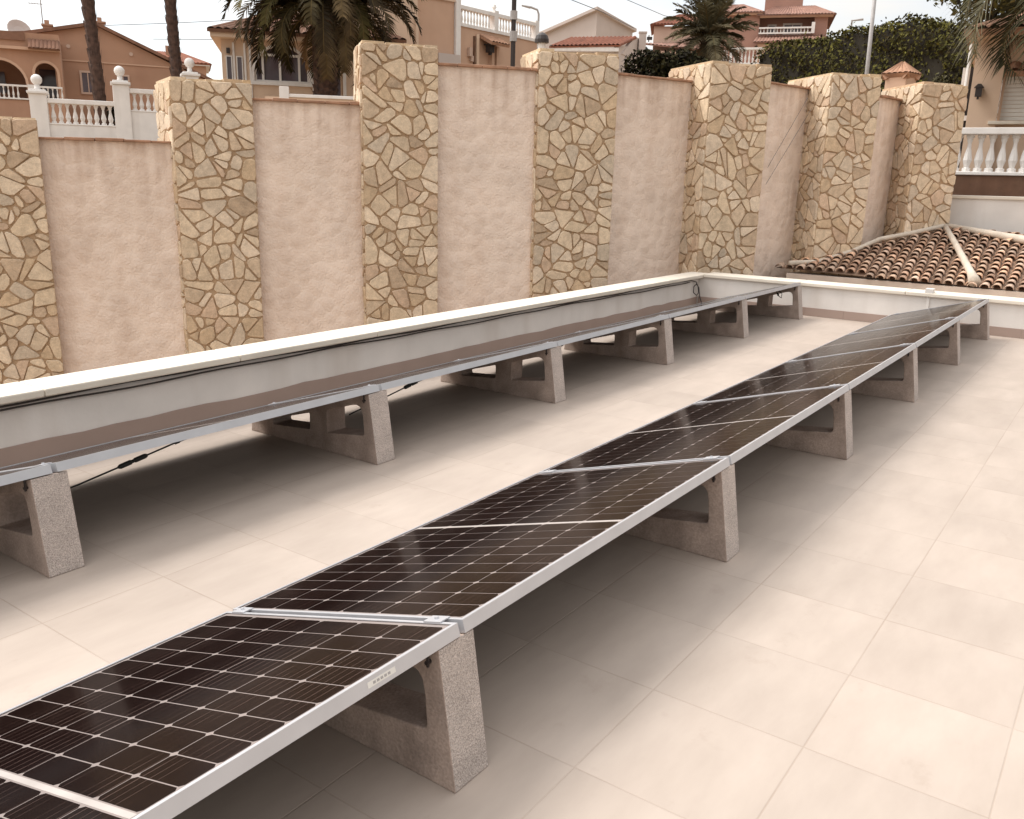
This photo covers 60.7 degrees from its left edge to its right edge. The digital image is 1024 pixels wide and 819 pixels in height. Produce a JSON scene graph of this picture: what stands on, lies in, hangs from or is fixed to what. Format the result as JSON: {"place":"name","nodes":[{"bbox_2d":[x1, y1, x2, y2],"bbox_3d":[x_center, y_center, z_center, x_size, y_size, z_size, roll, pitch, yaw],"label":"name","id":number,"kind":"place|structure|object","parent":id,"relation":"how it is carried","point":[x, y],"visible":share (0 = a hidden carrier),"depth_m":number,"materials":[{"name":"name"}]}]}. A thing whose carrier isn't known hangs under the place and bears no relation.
{"place":"outdoors","nodes":[
{"label":"outdoors","id":0,"kind":"place"},
{"bbox_2d":[104,20,233,25],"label":"wire","id":1,"kind":"object","parent":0,"point":[165,23],"visible":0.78,"depth_m":52.11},
{"bbox_2d":[179,39,211,39],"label":"wire","id":2,"kind":"object","parent":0,"point":[195,39],"visible":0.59,"depth_m":52.85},
{"bbox_2d":[0,0,1002,119],"label":"sky","id":3,"kind":"structure","parent":0,"point":[115,13],"materials":[{"name":"white"}]},
{"bbox_2d":[775,223,1023,297],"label":"tiled roof","id":4,"kind":"structure","parent":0,"point":[948,257],"depth_m":12.13,"materials":[{"name":"tile"}]},
{"bbox_2d":[949,195,1023,233],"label":"garden wall","id":5,"kind":"structure","parent":0,"point":[1002,213],"depth_m":13.25,"materials":[{"name":"white paint"}]},
{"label":"hillside","id":6,"kind":"structure","parent":0,"visible":0},
{"bbox_2d":[81,0,108,124],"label":"palm tree","id":7,"kind":"object","parent":6,"relation":"on","point":[96,76],"visible":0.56,"depth_m":28.00,"materials":[{"name":"brown plant"}]},
{"bbox_2d":[0,0,211,125],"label":"bungalow","id":8,"kind":"object","parent":6,"relation":"on","point":[56,59],"visible":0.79,"depth_m":54.40,"materials":[{"name":"paint"}]},
{"bbox_2d":[0,72,6,92],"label":"window","id":9,"kind":"structure","parent":8,"relation":"in","point":[2,75],"depth_m":53.36,"materials":[{"name":"black glass"}]},
{"bbox_2d":[39,69,56,98],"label":"door","id":10,"kind":"structure","parent":8,"relation":"in","point":[48,77],"depth_m":54.32,"materials":[{"name":"black glass"}]},
{"bbox_2d":[79,70,92,94],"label":"window","id":11,"kind":"structure","parent":8,"relation":"in","point":[86,87],"depth_m":55.17,"materials":[{"name":"grey glass"}]},
{"bbox_2d":[116,75,129,87],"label":"window","id":12,"kind":"structure","parent":8,"relation":"in","point":[125,77],"depth_m":56.03,"materials":[{"name":"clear glass"}]},
{"bbox_2d":[106,101,114,125],"bbox_3d":[-13.187,-9.386,29.141,1.055,1.740,1.132,2,15,4],"label":"bush","id":13,"kind":"object","parent":6,"relation":"on","point":[113,112],"visible":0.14,"depth_m":28.60,"materials":[{"name":"green plant"}]},
{"bbox_2d":[26,58,199,140],"bbox_3d":[-11.937,-8.915,26.210,5.030,3.370,0.550,-5,16,-23],"label":"balustrade","id":14,"kind":"object","parent":6,"relation":"on","point":[135,123],"visible":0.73,"depth_m":25.97,"materials":[{"name":"white paint"}]},
{"bbox_2d":[164,0,181,76],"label":"palm tree","id":15,"kind":"object","parent":6,"relation":"on","point":[173,47],"visible":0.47,"depth_m":28.73,"materials":[{"name":"brown plant"}]},
{"bbox_2d":[157,45,211,75],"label":"bungalow","id":16,"kind":"object","parent":6,"relation":"on","point":[202,67],"visible":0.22,"depth_m":80.04,"materials":[{"name":"ceramic"}]},
{"bbox_2d":[207,15,406,97],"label":"house","id":17,"kind":"structure","parent":6,"relation":"on","point":[271,79],"depth_m":31.70,"materials":[{"name":"beige paint"}]},
{"bbox_2d":[226,55,232,78],"bbox_3d":[-10.125,-12.077,31.371,0.220,1.150,0.080,-2,15,-13],"label":"window","id":18,"kind":"structure","parent":17,"relation":"in","point":[229,65],"depth_m":31.32,"materials":[{"name":"white paint"}]},
{"bbox_2d":[236,56,243,79],"bbox_3d":[-9.773,-12.089,31.452,0.220,1.150,0.080,-2,15,-13],"label":"window","id":19,"kind":"structure","parent":17,"relation":"in","point":[239,59],"depth_m":31.40,"materials":[{"name":"white paint"}]},
{"bbox_2d":[255,49,309,82],"bbox_3d":[-8.376,-12.538,31.832,1.940,1.208,0.130,-2,15,-13],"label":"window","id":20,"kind":"structure","parent":17,"relation":"in","point":[272,72],"depth_m":31.88,"materials":[{"name":"white paint"}]},
{"bbox_2d":[265,86,354,101],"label":"garden wall","id":21,"kind":"structure","parent":6,"relation":"on","point":[283,91],"depth_m":24.87,"materials":[{"name":"white paint"}]},
{"bbox_2d":[218,0,427,95],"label":"palm tree","id":22,"kind":"object","parent":6,"relation":"on","point":[337,31],"visible":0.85,"depth_m":26.92,"materials":[{"name":"green plant"}]},
{"bbox_2d":[298,0,539,95],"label":"house","id":23,"kind":"structure","parent":6,"relation":"on","point":[449,33],"depth_m":35.66,"materials":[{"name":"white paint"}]},
{"bbox_2d":[510,0,517,66],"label":"utility pole","id":24,"kind":"object","parent":6,"relation":"on","point":[513,31],"visible":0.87,"depth_m":27.79,"materials":[{"name":"metal"}]},
{"bbox_2d":[522,5,539,48],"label":"street lamp","id":25,"kind":"object","parent":6,"relation":"on","point":[534,8],"visible":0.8,"depth_m":55.33,"materials":[{"name":"grey metal"}]},
{"bbox_2d":[535,32,548,48],"bbox_3d":[0.544,-5.924,17.041,0.263,2.650,0.270,12,18,34],"label":"garden lamp","id":26,"kind":"object","parent":6,"relation":"on","point":[541,39],"visible":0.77,"depth_m":16.66,"materials":[{"name":"metal"}]},
{"bbox_2d":[539,6,636,51],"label":"house","id":27,"kind":"structure","parent":6,"relation":"on","point":[592,22],"depth_m":87.46,"materials":[{"name":"beige paint"}]},
{"bbox_2d":[549,31,651,72],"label":"house","id":28,"kind":"structure","parent":6,"relation":"on","point":[594,44],"depth_m":65.62,"materials":[{"name":"beige tile"}]},
{"bbox_2d":[572,0,632,27],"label":"wire","id":29,"kind":"object","parent":28,"relation":"attached to","point":[603,12],"visible":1,"depth_m":60.34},
{"bbox_2d":[621,47,708,77],"bbox_3d":[6.019,-11.668,33.826,4.057,4.497,2.470,12,18,34],"label":"bush","id":30,"kind":"object","parent":6,"relation":"on","point":[656,63],"visible":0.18,"depth_m":32.98,"materials":[{"name":"green plant"}]},
{"bbox_2d":[646,14,697,70],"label":"house","id":31,"kind":"structure","parent":6,"relation":"on","point":[660,30],"depth_m":110.06,"materials":[{"name":"paint"}]},
{"bbox_2d":[663,0,759,63],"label":"palm tree","id":32,"kind":"object","parent":6,"relation":"on","point":[714,22],"visible":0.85,"depth_m":40.31,"materials":[{"name":"green plant"}]},
{"bbox_2d":[723,47,763,64],"bbox_3d":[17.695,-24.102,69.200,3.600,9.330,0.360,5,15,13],"label":"balustrade","id":33,"kind":"object","parent":6,"relation":"on","point":[753,49],"visible":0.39,"depth_m":68.07,"materials":[{"name":"white paint"}]},
{"bbox_2d":[710,0,836,62],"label":"house","id":34,"kind":"structure","parent":6,"relation":"on","point":[783,19],"depth_m":98.74,"materials":[{"name":"paint"}]},
{"bbox_2d":[767,24,776,34],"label":"window","id":35,"kind":"structure","parent":34,"relation":"in","point":[773,25],"depth_m":100.22,"materials":[{"name":"white paint"}]},
{"bbox_2d":[782,23,801,34],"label":"window","id":36,"kind":"structure","parent":34,"relation":"in","point":[784,24],"depth_m":99.68,"materials":[{"name":"white paint"}]},
{"bbox_2d":[850,18,862,25],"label":"street lamp","id":37,"kind":"object","parent":6,"relation":"on","point":[860,19],"visible":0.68,"depth_m":78.32,"materials":[{"name":"grey metal"}]},
{"bbox_2d":[865,0,875,73],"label":"utility pole","id":38,"kind":"object","parent":6,"relation":"on","point":[869,47],"visible":0.47,"depth_m":33.00,"materials":[{"name":"grey metal"}]},
{"bbox_2d":[750,12,1000,113],"bbox_3d":[15.475,-14.018,39.118,2.684,6.208,13.258,-6,16,-25],"label":"hedge","id":39,"kind":"object","parent":6,"relation":"on","point":[922,46],"visible":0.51,"depth_m":37.13,"materials":[{"name":"green plant"}]},
{"bbox_2d":[881,61,921,88],"bbox_3d":[6.242,-4.658,14.252,0.473,1.894,0.473,-11,19,-39],"label":"chimney","id":40,"kind":"object","parent":6,"relation":"on","point":[901,73],"visible":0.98,"depth_m":13.96,"materials":[{"name":"tile"}]},
{"label":"ground","id":41,"kind":"structure","parent":0,"visible":0},
{"bbox_2d":[0,40,967,383],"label":"boundary wall","id":42,"kind":"structure","parent":41,"relation":"on","point":[414,180],"depth_m":10.82,"materials":[{"name":"stone"}]},
{"bbox_2d":[769,98,807,164],"bbox_3d":[3.722,-3.631,12.257,0.848,1.443,0.010,-4,16,-20],"label":"wire","id":43,"kind":"object","parent":42,"relation":"attached to","point":[788,131],"visible":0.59,"depth_m":12.24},
{"bbox_2d":[766,108,811,183],"bbox_3d":[3.769,-3.498,12.308,0.898,1.443,0.008,-4,16,-20],"label":"wire","id":44,"kind":"object","parent":42,"relation":"attached to","point":[789,145],"visible":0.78,"depth_m":12.30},
{"bbox_2d":[931,73,955,83],"bbox_3d":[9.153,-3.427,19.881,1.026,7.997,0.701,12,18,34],"label":"shrub","id":45,"kind":"object","parent":41,"relation":"on","point":[945,80],"visible":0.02,"depth_m":18.89,"materials":[{"name":"green plant"}]},
{"bbox_2d":[927,0,1023,29],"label":"tree","id":46,"kind":"object","parent":41,"relation":"on","point":[955,2],"visible":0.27,"depth_m":25.84,"materials":[{"name":"green plant"}]},
{"bbox_2d":[945,0,1023,85],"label":"palm tree","id":47,"kind":"object","parent":41,"relation":"on","point":[1003,47],"visible":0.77,"depth_m":16.11,"materials":[{"name":"green plant"}]},
{"bbox_2d":[952,127,1023,196],"bbox_3d":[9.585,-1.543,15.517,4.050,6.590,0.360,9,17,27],"label":"balustrade","id":48,"kind":"object","parent":41,"relation":"on","point":[987,181],"visible":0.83,"depth_m":15.35,"materials":[{"name":"white paint"}]},
{"bbox_2d":[958,13,1023,171],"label":"house","id":49,"kind":"structure","parent":41,"relation":"on","point":[984,96],"depth_m":17.68,"materials":[{"name":"paint"}]},
{"bbox_3d":[1.611,2.653,3.892,8.840,3.996,15.000,12,18,34],"label":"terrace building","id":50,"kind":"object","parent":41,"relation":"on","visible":0},
{"bbox_2d":[0,306,1023,818],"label":"terrace floor","id":51,"kind":"structure","parent":50,"relation":"on","point":[834,638],"depth_m":3.28,"materials":[{"name":"beige tile"}]},
{"bbox_2d":[0,471,84,577],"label":"ballast block","id":52,"kind":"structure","parent":51,"relation":"on","point":[39,532],"depth_m":3.37,"materials":[{"name":"concrete"}]},
{"bbox_2d":[0,462,51,485],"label":"solar panel","id":53,"kind":"object","parent":52,"relation":"on","point":[16,475],"visible":1,"depth_m":3.27,"materials":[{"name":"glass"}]},
{"bbox_2d":[0,384,379,472],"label":"solar panel","id":54,"kind":"object","parent":52,"relation":"on","point":[94,454],"visible":0.99,"depth_m":4.06,"materials":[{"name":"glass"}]},
{"bbox_2d":[70,439,186,488],"bbox_3d":[-1.534,0.178,4.118,0.047,0.143,1.452,11,18,33],"label":"cable","id":55,"kind":"object","parent":54,"relation":"hanging from","point":[130,462],"visible":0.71,"depth_m":3.86,"materials":[{"name":"black plastic"}]},
{"bbox_2d":[252,390,394,464],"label":"ballast block","id":56,"kind":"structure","parent":51,"relation":"on","point":[325,428],"depth_m":4.87,"materials":[{"name":"concrete"}]},
{"bbox_2d":[0,272,705,466],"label":"parapet wall","id":57,"kind":"structure","parent":51,"relation":"on","point":[33,432],"depth_m":5.94,"materials":[{"name":"white paint"}]},
{"bbox_2d":[0,282,689,411],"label":"cable","id":58,"kind":"object","parent":57,"relation":"attached to","point":[41,402],"visible":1,"depth_m":5.89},
{"bbox_2d":[0,280,701,407],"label":"cable","id":59,"kind":"object","parent":57,"relation":"attached to","point":[30,401],"visible":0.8,"depth_m":6.13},
{"bbox_2d":[324,629,487,792],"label":"ballast block","id":60,"kind":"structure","parent":51,"relation":"on","point":[435,732],"depth_m":2.26,"materials":[{"name":"concrete"}]},
{"bbox_2d":[0,607,459,818],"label":"solar panel","id":61,"kind":"object","parent":60,"relation":"on","point":[173,726],"visible":1,"depth_m":2.01,"materials":[{"name":"glass"}]},
{"bbox_2d":[233,456,729,632],"bbox_3d":[0.006,0.432,3.238,0.990,0.045,1.785,-8,6,37],"label":"solar panel","id":62,"kind":"object","parent":60,"relation":"on","point":[469,566],"visible":0.99,"depth_m":2.97,"materials":[{"name":"glass"}]},
{"bbox_2d":[441,346,565,402],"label":"ballast block","id":63,"kind":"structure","parent":51,"relation":"on","point":[507,378],"depth_m":6.29,"materials":[{"name":"concrete"}]},
{"bbox_2d":[279,341,556,402],"bbox_3d":[-0.579,-0.243,5.752,0.990,0.045,1.785,-8,6,37],"label":"solar panel","id":64,"kind":"object","parent":63,"relation":"on","point":[388,382],"visible":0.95,"depth_m":5.52,"materials":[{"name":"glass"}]},
{"bbox_2d":[349,380,421,414],"bbox_3d":[-0.615,-0.127,5.347,0.036,0.133,1.021,12,18,34],"label":"cable","id":65,"kind":"object","parent":64,"relation":"attached to","point":[408,385],"visible":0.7,"depth_m":5.28,"materials":[{"name":"black plastic"}]},
{"bbox_2d":[462,314,668,359],"bbox_3d":[0.455,-0.586,7.154,0.990,0.045,1.785,-8,6,37],"label":"solar panel","id":66,"kind":"object","parent":63,"relation":"on","point":[574,337],"visible":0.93,"depth_m":6.96,"materials":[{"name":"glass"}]},
{"bbox_2d":[564,318,673,364],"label":"ballast block","id":67,"kind":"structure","parent":51,"relation":"on","point":[624,345],"depth_m":7.70,"materials":[{"name":"concrete"}]},
{"bbox_2d":[623,463,738,561],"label":"ballast block","id":68,"kind":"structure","parent":51,"relation":"on","point":[712,533],"depth_m":3.67,"materials":[{"name":"concrete"}]},
{"bbox_2d":[671,299,748,337],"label":"ballast block","id":69,"kind":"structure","parent":51,"relation":"on","point":[705,323],"depth_m":9.09,"materials":[{"name":"concrete"}]},
{"bbox_2d":[575,296,744,332],"bbox_3d":[1.488,-0.928,8.556,0.990,0.045,1.785,-8,6,37],"label":"solar panel","id":70,"kind":"object","parent":69,"relation":"on","point":[678,312],"visible":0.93,"depth_m":8.40,"materials":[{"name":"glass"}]},
{"bbox_2d":[717,285,802,318],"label":"ballast block","id":71,"kind":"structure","parent":51,"relation":"on","point":[764,306],"depth_m":10.45,"materials":[{"name":"concrete"}]},
{"bbox_2d":[660,282,800,312],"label":"solar panel","id":72,"kind":"object","parent":71,"relation":"on","point":[758,293],"visible":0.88,"depth_m":9.84,"materials":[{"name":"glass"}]},
{"bbox_2d":[765,389,852,459],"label":"ballast block","id":73,"kind":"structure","parent":51,"relation":"on","point":[835,440],"depth_m":5.08,"materials":[{"name":"concrete"}]},
{"bbox_2d":[539,384,848,472],"bbox_3d":[1.040,0.089,4.640,0.990,0.045,1.785,-8,6,37],"label":"solar panel","id":74,"kind":"object","parent":73,"relation":"on","point":[735,430],"visible":0.98,"depth_m":4.45,"materials":[{"name":"glass"}]},
{"bbox_2d":[851,348,917,401],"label":"ballast block","id":75,"kind":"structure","parent":51,"relation":"on","point":[905,388],"depth_m":6.48,"materials":[{"name":"concrete"}]},
{"bbox_2d":[692,343,915,403],"bbox_3d":[2.073,-0.253,6.042,0.990,0.045,1.785,-8,6,37],"label":"solar panel","id":76,"kind":"object","parent":75,"relation":"on","point":[852,369],"visible":0.98,"depth_m":5.90,"materials":[{"name":"glass"}]},
{"bbox_2d":[917,320,959,364],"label":"ballast block","id":77,"kind":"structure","parent":51,"relation":"on","point":[950,354],"depth_m":7.87,"materials":[{"name":"concrete"}]},
{"bbox_2d":[786,317,958,361],"bbox_3d":[3.106,-0.596,7.444,0.990,0.045,1.785,-8,6,37],"label":"solar panel","id":78,"kind":"object","parent":77,"relation":"on","point":[918,334],"visible":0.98,"depth_m":7.33,"materials":[{"name":"glass"}]},
{"bbox_2d":[937,302,988,339],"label":"ballast block","id":79,"kind":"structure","parent":51,"relation":"on","point":[977,331],"depth_m":9.24,"materials":[{"name":"concrete"}]},
{"bbox_2d":[849,298,988,333],"bbox_3d":[4.140,-0.938,8.846,0.990,0.045,1.785,-8,6,37],"label":"solar panel","id":80,"kind":"object","parent":79,"relation":"on","point":[962,310],"visible":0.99,"depth_m":8.76,"materials":[{"name":"glass"}]},
{"bbox_2d":[697,272,1023,338],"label":"parapet wall","id":81,"kind":"structure","parent":50,"relation":"on","point":[855,302],"depth_m":10.26,"materials":[{"name":"white paint"}]}
]}

